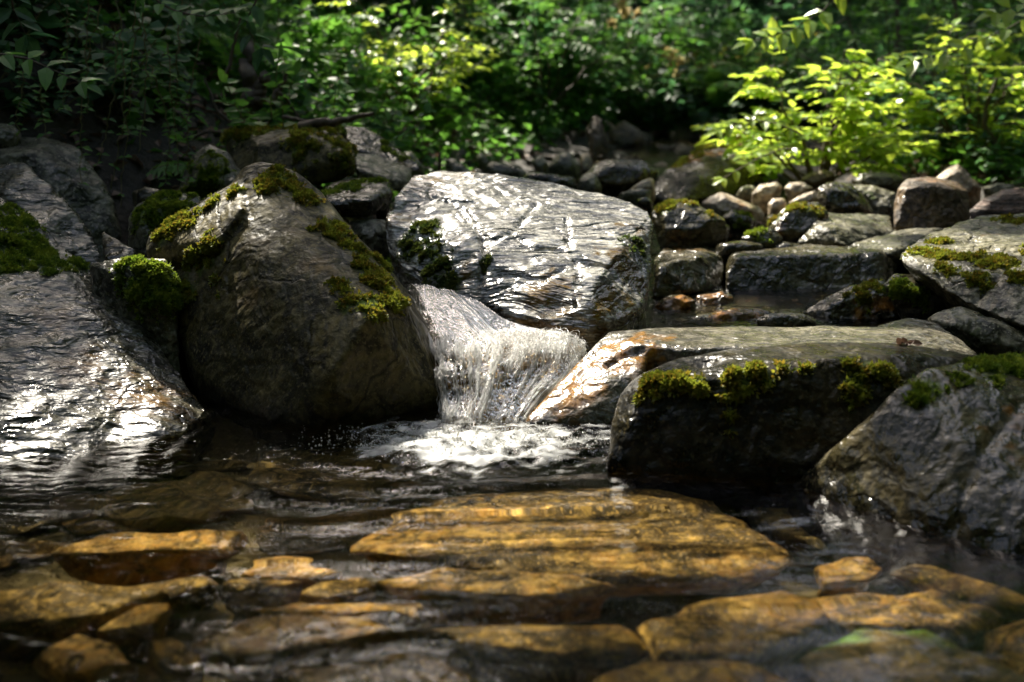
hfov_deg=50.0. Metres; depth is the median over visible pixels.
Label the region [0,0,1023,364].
ground
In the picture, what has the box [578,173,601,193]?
stone
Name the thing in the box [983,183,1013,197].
stone
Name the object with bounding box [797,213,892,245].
stone
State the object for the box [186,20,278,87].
herb
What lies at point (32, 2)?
herb
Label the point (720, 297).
stone
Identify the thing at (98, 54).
herb
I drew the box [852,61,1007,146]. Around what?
herb
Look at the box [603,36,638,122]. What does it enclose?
tall herb
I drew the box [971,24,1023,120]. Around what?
leafy herb
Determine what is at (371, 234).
stone
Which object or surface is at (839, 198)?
stone
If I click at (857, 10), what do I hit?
leafy herb
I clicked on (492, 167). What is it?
stone
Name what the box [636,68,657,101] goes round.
fern
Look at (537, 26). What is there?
fern
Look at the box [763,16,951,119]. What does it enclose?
leafy herb
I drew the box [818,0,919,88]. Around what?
leafy herb
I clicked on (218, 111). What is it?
twig
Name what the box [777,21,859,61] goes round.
leafy herb
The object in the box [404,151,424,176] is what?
stone
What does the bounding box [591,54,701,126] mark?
herb
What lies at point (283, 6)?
leafy herb
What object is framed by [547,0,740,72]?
shrub
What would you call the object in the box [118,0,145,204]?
hanging vine
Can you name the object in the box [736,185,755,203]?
stone
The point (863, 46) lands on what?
shrub
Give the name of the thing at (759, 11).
undergrowth
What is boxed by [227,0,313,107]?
tall herb
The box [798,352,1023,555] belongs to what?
boulder
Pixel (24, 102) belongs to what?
hanging vine
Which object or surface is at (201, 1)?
herb
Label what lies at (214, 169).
stone
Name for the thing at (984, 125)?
twig
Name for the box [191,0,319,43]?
herb
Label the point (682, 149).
stone
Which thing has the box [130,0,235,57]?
herb
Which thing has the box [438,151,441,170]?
twig
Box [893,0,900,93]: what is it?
sapling stem
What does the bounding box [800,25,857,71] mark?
herb
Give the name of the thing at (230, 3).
tall herb
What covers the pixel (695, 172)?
mossy boulder
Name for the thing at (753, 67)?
fern
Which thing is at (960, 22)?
leafy herb
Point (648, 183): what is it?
stone
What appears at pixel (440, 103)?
tall herb
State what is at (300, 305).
boulder
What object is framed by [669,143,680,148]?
stone
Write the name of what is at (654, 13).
herb
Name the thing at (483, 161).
stone
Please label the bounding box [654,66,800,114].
fern
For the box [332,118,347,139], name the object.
stone
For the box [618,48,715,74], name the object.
fern
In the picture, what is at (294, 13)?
leafy herb
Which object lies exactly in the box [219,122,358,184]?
mossy boulder
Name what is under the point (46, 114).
hanging vine
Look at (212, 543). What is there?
water
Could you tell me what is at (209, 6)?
herb
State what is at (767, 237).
stone
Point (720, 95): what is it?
fern
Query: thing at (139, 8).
herb
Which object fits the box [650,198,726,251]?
mossy stone
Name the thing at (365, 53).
herb
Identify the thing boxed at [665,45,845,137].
herb
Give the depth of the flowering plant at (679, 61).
7.54 m
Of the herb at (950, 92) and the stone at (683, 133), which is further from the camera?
the stone at (683, 133)
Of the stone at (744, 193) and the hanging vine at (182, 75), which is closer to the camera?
the hanging vine at (182, 75)
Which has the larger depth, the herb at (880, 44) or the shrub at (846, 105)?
the herb at (880, 44)
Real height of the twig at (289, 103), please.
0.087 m
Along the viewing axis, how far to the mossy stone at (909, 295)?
2.53 m
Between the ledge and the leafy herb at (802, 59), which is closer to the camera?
the ledge
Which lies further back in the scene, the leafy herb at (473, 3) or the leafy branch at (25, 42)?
the leafy herb at (473, 3)
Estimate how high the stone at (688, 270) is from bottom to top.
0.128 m
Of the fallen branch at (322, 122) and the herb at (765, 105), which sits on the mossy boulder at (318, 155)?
the fallen branch at (322, 122)
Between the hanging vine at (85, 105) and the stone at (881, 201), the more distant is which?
the stone at (881, 201)
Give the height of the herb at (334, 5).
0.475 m
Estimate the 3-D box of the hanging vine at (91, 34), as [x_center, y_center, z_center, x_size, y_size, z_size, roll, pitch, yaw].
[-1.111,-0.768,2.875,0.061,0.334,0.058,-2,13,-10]
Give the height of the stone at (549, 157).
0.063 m
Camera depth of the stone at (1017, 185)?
4.43 m
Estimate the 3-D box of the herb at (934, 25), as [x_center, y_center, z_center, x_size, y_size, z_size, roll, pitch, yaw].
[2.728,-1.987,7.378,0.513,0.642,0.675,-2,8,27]
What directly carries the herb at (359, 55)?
on the ground at (132, 176)
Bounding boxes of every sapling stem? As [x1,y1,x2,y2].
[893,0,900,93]
[953,0,958,53]
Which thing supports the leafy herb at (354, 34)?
on the ground at (132, 176)
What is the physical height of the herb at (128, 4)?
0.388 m
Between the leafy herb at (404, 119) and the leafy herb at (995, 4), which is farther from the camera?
the leafy herb at (995, 4)
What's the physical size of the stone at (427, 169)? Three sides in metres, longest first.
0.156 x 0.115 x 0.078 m
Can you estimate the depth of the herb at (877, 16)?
8.90 m
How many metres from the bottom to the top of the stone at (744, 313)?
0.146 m
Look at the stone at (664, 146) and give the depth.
6.54 m
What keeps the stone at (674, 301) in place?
on the ground at (132, 176)
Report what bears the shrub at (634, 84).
on the ground at (132, 176)
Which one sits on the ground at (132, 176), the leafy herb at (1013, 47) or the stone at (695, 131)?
the leafy herb at (1013, 47)
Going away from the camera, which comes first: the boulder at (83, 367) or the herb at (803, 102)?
the boulder at (83, 367)
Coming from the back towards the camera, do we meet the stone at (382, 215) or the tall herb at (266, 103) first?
the tall herb at (266, 103)
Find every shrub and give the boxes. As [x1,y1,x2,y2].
[305,0,504,116]
[448,0,672,119]
[508,0,696,88]
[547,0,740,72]
[572,10,770,123]
[614,4,800,103]
[678,8,806,68]
[683,16,977,182]
[695,26,827,68]
[728,0,1023,123]
[867,14,1023,158]
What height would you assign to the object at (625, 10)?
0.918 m
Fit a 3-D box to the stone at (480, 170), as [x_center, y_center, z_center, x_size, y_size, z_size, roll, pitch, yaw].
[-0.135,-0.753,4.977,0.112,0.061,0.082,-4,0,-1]
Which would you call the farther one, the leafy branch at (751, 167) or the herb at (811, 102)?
the herb at (811, 102)
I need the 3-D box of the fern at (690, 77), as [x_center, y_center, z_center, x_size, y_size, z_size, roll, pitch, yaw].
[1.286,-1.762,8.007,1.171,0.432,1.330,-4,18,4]
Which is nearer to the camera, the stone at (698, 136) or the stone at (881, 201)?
the stone at (881, 201)
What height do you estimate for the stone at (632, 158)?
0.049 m
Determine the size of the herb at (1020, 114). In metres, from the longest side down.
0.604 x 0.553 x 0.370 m
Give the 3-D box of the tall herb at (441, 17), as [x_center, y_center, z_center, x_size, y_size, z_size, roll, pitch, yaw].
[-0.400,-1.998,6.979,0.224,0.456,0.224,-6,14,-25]
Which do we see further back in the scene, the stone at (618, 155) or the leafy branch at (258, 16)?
the stone at (618, 155)
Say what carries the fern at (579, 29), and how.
on the ground at (132, 176)
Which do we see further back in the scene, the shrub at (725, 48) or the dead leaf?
the shrub at (725, 48)
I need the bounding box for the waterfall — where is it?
[405,282,590,421]
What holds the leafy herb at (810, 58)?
on the ground at (132, 176)
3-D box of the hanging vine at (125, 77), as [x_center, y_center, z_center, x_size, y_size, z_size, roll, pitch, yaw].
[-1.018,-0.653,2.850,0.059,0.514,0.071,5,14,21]
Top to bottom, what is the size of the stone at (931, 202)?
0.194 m
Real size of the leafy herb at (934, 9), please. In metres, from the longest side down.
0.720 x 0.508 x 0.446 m
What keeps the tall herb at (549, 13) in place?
on the ground at (132, 176)
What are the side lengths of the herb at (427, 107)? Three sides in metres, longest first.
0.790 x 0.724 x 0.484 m
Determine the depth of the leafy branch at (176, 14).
2.87 m
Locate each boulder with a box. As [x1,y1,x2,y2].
[0,137,121,261]
[0,197,203,460]
[146,162,440,425]
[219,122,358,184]
[385,171,652,352]
[587,159,656,198]
[654,135,766,202]
[726,244,896,289]
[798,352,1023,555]
[901,212,1023,329]
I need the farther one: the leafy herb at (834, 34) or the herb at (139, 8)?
the leafy herb at (834, 34)
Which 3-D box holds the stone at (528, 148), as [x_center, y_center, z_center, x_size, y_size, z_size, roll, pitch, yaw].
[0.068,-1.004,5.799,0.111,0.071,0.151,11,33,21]
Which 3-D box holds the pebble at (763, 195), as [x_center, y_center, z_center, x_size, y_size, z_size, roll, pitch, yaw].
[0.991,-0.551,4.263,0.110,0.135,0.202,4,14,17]
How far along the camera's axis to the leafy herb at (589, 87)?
7.47 m
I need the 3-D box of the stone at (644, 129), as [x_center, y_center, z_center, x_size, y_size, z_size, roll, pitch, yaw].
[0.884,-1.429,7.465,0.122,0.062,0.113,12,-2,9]
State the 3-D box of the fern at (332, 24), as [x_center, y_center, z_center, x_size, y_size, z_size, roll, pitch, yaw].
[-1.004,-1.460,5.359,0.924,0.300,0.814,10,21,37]
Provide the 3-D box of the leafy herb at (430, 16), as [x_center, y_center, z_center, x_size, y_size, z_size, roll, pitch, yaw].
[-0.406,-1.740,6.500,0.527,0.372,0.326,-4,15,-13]
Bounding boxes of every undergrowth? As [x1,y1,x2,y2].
[0,0,1023,221]
[354,0,1023,130]
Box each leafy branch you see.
[0,0,58,64]
[0,50,103,98]
[140,0,249,25]
[234,0,277,71]
[705,113,818,143]
[712,143,814,186]
[731,0,846,55]
[894,13,1023,77]
[974,0,1023,27]
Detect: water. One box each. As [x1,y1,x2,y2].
[0,365,1023,681]
[178,132,909,340]
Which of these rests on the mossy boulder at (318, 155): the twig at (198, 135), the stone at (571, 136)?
the twig at (198, 135)
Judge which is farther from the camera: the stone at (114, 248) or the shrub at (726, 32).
the shrub at (726, 32)
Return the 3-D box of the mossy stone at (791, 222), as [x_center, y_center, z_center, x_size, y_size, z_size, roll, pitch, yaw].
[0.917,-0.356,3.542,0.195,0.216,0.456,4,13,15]
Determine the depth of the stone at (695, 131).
7.42 m
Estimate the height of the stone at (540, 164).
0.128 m
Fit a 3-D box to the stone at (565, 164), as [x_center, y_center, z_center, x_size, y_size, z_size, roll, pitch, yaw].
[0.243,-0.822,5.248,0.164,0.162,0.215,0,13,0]
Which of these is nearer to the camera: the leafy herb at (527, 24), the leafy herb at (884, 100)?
the leafy herb at (884, 100)
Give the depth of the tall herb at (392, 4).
7.22 m
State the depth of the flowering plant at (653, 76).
7.92 m
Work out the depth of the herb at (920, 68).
5.16 m
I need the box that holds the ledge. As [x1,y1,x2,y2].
[429,317,582,412]
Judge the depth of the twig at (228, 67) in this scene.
3.19 m
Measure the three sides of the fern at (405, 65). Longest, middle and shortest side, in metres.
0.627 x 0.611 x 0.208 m
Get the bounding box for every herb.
[0,0,47,37]
[0,0,64,79]
[0,14,137,125]
[1,0,35,21]
[1,0,184,111]
[20,0,87,38]
[95,2,195,106]
[122,0,193,36]
[123,0,162,12]
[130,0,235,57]
[147,0,316,119]
[181,0,239,22]
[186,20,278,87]
[190,0,234,18]
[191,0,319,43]
[199,0,279,31]
[206,0,268,56]
[214,42,307,143]
[217,0,260,16]
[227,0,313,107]
[227,92,274,127]
[236,93,321,121]
[242,13,354,123]
[249,0,376,97]
[255,4,309,46]
[259,63,445,176]
[265,33,344,117]
[266,54,435,186]
[267,81,380,123]
[275,19,409,156]
[285,50,369,110]
[286,0,302,16]
[286,0,344,73]
[287,60,344,116]
[289,7,386,114]
[317,0,342,11]
[318,0,367,49]
[318,63,395,128]
[322,25,390,78]
[322,53,436,138]
[324,0,387,57]
[336,31,370,69]
[342,0,441,74]
[343,0,469,48]
[373,0,458,31]
[382,15,445,66]
[386,1,403,18]
[387,6,455,110]
[398,14,481,67]
[402,0,446,44]
[416,0,503,121]
[428,1,468,35]
[440,0,490,61]
[454,0,564,47]
[454,2,502,17]
[455,11,601,100]
[469,0,550,38]
[486,47,531,131]
[489,34,539,69]
[493,0,528,30]
[528,0,612,69]
[534,0,564,60]
[538,0,633,99]
[543,6,615,33]
[544,0,624,70]
[563,0,653,18]
[567,70,634,107]
[586,12,657,43]
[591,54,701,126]
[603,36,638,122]
[615,55,730,133]
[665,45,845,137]
[727,20,825,111]
[751,73,815,129]
[762,42,862,118]
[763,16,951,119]
[768,64,822,128]
[774,7,885,62]
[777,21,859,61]
[788,31,885,78]
[788,63,847,122]
[796,0,872,55]
[796,25,878,89]
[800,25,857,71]
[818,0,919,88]
[824,64,935,108]
[825,17,865,61]
[834,78,911,142]
[842,0,920,45]
[845,18,886,55]
[847,1,904,35]
[848,16,936,78]
[848,50,926,114]
[851,0,904,37]
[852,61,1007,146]
[855,87,938,149]
[857,0,946,68]
[858,3,976,35]
[865,31,985,121]
[869,0,1022,89]
[871,109,955,158]
[872,1,966,54]
[872,2,927,20]
[873,80,934,126]
[875,0,954,80]
[875,45,1011,156]
[899,42,1023,160]
[900,0,992,38]
[901,23,972,58]
[901,65,1015,123]
[903,0,1000,38]
[904,50,1023,142]
[908,0,980,23]
[913,2,1020,41]
[914,0,966,32]
[920,68,1013,118]
[935,0,972,30]
[940,98,1021,147]
[945,36,1020,112]
[948,27,1023,87]
[955,103,1023,180]
[962,0,1017,19]
[963,30,1006,89]
[969,0,1022,53]
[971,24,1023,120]
[976,11,1023,74]
[987,0,1023,37]
[993,84,1023,137]
[1008,45,1023,111]
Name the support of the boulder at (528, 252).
on the ground at (132, 176)
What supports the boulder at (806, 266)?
on the ground at (132, 176)
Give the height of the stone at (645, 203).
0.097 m
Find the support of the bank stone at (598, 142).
on the ground at (132, 176)
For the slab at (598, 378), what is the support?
on the ground at (132, 176)
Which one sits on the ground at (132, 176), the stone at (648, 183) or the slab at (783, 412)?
the slab at (783, 412)
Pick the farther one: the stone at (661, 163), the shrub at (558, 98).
the shrub at (558, 98)
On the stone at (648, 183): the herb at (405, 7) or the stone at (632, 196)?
the stone at (632, 196)
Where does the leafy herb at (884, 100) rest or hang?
on the ground at (132, 176)
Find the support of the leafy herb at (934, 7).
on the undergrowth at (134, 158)
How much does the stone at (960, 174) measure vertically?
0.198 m
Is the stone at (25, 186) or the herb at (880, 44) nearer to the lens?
the stone at (25, 186)
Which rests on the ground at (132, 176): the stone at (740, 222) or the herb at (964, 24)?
the herb at (964, 24)
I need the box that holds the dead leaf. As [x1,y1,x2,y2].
[896,337,922,345]
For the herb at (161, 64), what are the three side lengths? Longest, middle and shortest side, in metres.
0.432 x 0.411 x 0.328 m
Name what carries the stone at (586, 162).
on the ground at (132, 176)
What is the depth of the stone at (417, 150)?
5.01 m
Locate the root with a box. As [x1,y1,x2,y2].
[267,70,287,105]
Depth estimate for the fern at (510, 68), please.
6.48 m
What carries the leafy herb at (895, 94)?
on the ground at (132, 176)
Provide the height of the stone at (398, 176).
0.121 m
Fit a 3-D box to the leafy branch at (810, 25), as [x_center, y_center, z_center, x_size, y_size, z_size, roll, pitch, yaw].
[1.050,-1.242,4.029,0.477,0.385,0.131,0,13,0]
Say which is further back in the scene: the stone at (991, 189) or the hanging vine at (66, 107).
the stone at (991, 189)
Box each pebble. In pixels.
[751,182,781,213]
[768,198,786,214]
[784,182,812,204]
[789,191,816,203]
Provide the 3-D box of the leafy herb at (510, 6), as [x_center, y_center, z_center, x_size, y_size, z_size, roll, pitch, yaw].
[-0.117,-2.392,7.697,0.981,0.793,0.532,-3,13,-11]
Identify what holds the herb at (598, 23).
on the ground at (132, 176)
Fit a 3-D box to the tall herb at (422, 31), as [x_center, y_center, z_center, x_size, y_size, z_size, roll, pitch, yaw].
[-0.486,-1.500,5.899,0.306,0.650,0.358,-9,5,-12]
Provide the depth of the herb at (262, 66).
4.16 m
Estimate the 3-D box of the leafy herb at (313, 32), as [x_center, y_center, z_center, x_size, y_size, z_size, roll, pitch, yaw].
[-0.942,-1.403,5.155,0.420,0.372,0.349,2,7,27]
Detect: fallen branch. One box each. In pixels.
[281,115,307,121]
[298,112,374,128]
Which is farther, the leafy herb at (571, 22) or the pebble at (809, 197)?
the leafy herb at (571, 22)
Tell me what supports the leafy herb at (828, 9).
on the ground at (132, 176)
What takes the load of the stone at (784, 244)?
in the stream water at (801, 301)
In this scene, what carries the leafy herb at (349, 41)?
on the ground at (132, 176)
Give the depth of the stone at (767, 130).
7.18 m
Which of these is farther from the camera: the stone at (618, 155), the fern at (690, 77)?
the fern at (690, 77)
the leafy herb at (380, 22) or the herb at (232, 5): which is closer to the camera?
the herb at (232, 5)
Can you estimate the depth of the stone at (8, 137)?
2.99 m
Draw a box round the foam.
[258,417,607,462]
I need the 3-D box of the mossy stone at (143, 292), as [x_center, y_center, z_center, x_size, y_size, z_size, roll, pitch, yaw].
[-0.807,-0.005,2.367,0.172,0.398,0.392,-6,14,-23]
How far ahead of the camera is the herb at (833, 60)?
8.08 m
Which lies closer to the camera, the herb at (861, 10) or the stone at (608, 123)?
the stone at (608, 123)
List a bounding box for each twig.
[191,129,222,140]
[204,78,231,122]
[225,17,241,73]
[278,92,300,118]
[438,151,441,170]
[981,78,1004,166]
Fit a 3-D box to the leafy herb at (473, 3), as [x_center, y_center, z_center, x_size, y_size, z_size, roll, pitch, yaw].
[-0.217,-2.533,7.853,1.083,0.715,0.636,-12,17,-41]
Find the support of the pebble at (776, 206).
on the stream water at (801, 301)
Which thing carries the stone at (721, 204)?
on the ground at (132, 176)
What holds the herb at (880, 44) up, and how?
on the ground at (132, 176)
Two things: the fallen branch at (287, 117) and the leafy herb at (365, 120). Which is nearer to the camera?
the fallen branch at (287, 117)
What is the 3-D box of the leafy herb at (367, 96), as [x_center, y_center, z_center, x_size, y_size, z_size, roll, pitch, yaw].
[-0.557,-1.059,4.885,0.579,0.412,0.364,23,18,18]
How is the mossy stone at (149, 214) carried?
on the ground at (132, 176)
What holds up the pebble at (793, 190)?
on the stream water at (801, 301)
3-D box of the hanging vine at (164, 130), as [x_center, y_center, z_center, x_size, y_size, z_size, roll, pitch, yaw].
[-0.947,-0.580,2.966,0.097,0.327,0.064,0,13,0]
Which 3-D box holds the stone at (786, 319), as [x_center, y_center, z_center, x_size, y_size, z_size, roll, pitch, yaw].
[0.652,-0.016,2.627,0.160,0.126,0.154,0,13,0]
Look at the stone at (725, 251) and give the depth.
3.11 m
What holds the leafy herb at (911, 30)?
on the ground at (132, 176)
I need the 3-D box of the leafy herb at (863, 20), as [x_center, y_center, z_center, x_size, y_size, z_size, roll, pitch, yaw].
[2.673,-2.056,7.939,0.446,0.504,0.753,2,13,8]
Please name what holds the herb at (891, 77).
on the ground at (132, 176)
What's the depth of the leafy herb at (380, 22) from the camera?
5.92 m
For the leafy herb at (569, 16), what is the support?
on the ground at (132, 176)
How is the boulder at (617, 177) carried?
on the ground at (132, 176)
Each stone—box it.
[0,123,20,148]
[0,162,100,263]
[90,254,183,378]
[101,232,134,259]
[128,189,202,257]
[132,187,161,207]
[179,144,240,199]
[320,176,393,217]
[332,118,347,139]
[344,126,419,171]
[351,219,389,257]
[355,152,411,190]
[376,204,392,220]
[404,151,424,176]
[410,142,433,154]
[422,165,434,174]
[445,158,471,171]
[449,149,471,166]
[472,168,486,173]
[476,152,489,169]
[485,161,526,176]
[511,148,523,156]
[522,143,534,154]
[523,172,577,189]
[531,156,548,173]
[540,144,548,148]
[543,154,556,160]
[549,152,580,179]
[564,131,577,142]
[570,151,580,157]
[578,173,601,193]
[579,153,592,176]
[586,115,608,156]
[590,119,609,131]
[605,151,628,156]
[608,121,644,145]
[612,152,626,157]
[614,136,634,147]
[619,188,651,206]
[622,156,639,159]
[630,178,654,202]
[635,125,650,132]
[636,197,652,219]
[641,131,652,142]
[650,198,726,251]
[652,246,723,297]
[654,161,667,165]
[655,294,694,309]
[658,145,669,148]
[668,128,694,138]
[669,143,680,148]
[674,144,692,153]
[690,129,703,134]
[691,134,701,138]
[691,308,773,318]
[696,291,733,302]
[701,192,763,226]
[715,224,729,249]
[715,241,763,272]
[722,209,756,240]
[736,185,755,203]
[741,225,782,247]
[756,312,816,326]
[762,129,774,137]
[767,200,828,242]
[774,242,800,247]
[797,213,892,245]
[800,170,834,192]
[804,278,898,317]
[808,144,840,154]
[817,182,873,213]
[852,184,896,223]
[855,172,903,193]
[881,274,946,320]
[894,177,969,230]
[927,306,1023,355]
[936,164,980,209]
[970,187,1023,218]
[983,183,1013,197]
[1011,180,1023,187]
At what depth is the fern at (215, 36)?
4.18 m
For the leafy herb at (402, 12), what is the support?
on the ground at (132, 176)
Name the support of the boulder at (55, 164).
on the ground at (132, 176)
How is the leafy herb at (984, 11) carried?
on the ground at (132, 176)
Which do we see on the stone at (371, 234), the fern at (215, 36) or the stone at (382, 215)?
the stone at (382, 215)
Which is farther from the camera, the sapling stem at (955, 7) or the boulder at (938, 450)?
the sapling stem at (955, 7)
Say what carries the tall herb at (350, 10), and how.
on the ground at (132, 176)
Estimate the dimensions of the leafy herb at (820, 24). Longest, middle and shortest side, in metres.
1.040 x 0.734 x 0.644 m
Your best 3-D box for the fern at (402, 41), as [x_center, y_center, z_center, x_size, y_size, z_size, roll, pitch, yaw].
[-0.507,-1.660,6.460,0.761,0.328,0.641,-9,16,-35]
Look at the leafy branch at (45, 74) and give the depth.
2.52 m
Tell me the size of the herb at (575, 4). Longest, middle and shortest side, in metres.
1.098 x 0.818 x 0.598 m
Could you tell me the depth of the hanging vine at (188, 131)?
3.01 m
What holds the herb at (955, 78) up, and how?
on the ground at (132, 176)
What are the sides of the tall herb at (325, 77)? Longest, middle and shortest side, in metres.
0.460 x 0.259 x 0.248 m
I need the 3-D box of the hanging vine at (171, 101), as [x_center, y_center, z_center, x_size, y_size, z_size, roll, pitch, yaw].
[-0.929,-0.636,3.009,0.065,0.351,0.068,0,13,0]
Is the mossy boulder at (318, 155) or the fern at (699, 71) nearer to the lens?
the mossy boulder at (318, 155)
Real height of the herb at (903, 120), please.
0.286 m
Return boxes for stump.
[238,37,257,111]
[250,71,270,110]
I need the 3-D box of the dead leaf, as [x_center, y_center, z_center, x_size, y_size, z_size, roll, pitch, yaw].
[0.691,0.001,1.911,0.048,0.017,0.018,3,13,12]
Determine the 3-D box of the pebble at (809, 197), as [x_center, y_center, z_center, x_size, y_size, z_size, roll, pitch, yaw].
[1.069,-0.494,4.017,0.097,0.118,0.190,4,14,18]
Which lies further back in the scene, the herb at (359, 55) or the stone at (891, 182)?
the herb at (359, 55)
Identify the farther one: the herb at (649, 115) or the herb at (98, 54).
the herb at (649, 115)
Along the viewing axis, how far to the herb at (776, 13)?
9.64 m
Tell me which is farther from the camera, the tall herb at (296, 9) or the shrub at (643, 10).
the shrub at (643, 10)
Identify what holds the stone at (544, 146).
on the ground at (132, 176)
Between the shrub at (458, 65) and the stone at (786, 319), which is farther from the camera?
the shrub at (458, 65)
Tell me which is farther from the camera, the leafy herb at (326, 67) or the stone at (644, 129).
the stone at (644, 129)
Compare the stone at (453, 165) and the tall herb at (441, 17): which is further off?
the tall herb at (441, 17)
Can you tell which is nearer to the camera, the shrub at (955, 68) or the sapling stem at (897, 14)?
the shrub at (955, 68)
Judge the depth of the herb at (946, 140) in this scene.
5.05 m
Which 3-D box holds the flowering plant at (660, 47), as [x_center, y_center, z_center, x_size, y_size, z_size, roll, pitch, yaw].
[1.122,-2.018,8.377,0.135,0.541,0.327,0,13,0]
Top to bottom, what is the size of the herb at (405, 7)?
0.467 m
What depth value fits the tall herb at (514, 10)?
7.68 m
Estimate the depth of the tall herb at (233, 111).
3.36 m
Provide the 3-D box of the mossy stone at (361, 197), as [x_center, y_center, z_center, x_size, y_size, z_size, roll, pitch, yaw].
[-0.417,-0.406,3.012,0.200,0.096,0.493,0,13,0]
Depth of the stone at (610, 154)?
6.13 m
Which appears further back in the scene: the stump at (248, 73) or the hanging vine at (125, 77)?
the stump at (248, 73)
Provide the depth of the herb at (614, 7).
10.23 m
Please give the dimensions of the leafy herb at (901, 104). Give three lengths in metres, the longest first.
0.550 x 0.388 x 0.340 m
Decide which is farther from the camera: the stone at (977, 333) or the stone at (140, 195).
the stone at (140, 195)
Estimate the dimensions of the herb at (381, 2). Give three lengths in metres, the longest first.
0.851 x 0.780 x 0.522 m
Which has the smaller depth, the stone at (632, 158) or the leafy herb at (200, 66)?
the leafy herb at (200, 66)
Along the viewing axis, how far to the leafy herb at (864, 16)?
10.37 m
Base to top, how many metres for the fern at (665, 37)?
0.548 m
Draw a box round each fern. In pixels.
[137,12,320,105]
[147,144,341,181]
[264,13,387,65]
[338,58,415,90]
[372,29,485,72]
[430,19,620,77]
[448,54,545,99]
[482,10,612,42]
[611,26,722,77]
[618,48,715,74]
[633,70,748,121]
[634,67,831,133]
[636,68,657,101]
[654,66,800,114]
[681,67,752,114]
[698,61,840,116]
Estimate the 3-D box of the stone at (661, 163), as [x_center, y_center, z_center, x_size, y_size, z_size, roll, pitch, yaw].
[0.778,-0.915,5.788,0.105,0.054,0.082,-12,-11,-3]
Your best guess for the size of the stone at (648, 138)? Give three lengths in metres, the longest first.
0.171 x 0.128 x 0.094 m
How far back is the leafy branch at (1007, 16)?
3.64 m
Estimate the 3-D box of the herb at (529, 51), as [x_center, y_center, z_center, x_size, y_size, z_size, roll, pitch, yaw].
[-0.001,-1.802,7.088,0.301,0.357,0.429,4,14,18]
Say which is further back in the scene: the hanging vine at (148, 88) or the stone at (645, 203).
the stone at (645, 203)
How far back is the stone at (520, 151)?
5.67 m
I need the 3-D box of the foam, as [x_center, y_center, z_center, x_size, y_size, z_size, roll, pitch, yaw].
[-0.058,0.167,1.901,0.764,0.022,0.262,0,13,0]
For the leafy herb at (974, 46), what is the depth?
5.83 m
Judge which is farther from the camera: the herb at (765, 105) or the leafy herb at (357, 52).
the herb at (765, 105)
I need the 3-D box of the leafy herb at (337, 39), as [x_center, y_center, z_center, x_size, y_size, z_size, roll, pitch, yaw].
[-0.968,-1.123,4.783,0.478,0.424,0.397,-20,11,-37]
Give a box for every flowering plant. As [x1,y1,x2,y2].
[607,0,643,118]
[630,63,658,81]
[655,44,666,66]
[661,47,686,118]
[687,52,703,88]
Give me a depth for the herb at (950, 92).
5.70 m
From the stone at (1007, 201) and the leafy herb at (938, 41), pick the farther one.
the leafy herb at (938, 41)
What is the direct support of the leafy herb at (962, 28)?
on the ground at (132, 176)
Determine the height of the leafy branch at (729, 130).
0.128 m
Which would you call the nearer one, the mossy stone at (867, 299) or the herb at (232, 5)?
the mossy stone at (867, 299)
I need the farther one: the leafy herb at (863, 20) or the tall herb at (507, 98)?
the leafy herb at (863, 20)
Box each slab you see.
[524,318,977,424]
[607,342,967,481]
[828,227,943,270]
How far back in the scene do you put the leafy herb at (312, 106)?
3.87 m
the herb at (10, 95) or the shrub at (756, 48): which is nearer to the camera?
the herb at (10, 95)
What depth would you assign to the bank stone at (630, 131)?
6.71 m
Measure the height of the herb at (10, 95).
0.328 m
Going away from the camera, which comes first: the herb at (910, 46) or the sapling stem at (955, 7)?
the sapling stem at (955, 7)
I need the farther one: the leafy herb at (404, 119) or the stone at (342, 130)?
the leafy herb at (404, 119)
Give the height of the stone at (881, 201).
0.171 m
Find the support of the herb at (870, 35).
on the ground at (132, 176)
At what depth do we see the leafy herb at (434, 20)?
6.51 m
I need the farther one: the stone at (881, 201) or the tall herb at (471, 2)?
the tall herb at (471, 2)
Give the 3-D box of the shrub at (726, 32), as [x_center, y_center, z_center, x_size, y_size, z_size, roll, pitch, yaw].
[1.405,-1.965,7.901,1.555,0.839,1.035,0,13,0]
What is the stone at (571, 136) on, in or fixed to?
on the ground at (132, 176)
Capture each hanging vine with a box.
[8,35,30,143]
[30,83,53,138]
[58,8,78,111]
[71,4,103,185]
[78,0,98,112]
[93,26,124,165]
[110,0,134,189]
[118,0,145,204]
[132,13,156,152]
[143,65,179,187]
[159,43,184,173]
[167,0,186,135]
[177,39,202,181]
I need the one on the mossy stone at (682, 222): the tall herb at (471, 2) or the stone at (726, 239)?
the stone at (726, 239)
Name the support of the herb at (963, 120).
on the ground at (132, 176)
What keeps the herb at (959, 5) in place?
on the ground at (132, 176)
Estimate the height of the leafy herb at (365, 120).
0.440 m
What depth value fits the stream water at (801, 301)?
2.82 m
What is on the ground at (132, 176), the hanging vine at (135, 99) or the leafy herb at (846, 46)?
the leafy herb at (846, 46)
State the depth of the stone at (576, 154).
6.02 m
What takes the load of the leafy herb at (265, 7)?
on the ground at (132, 176)

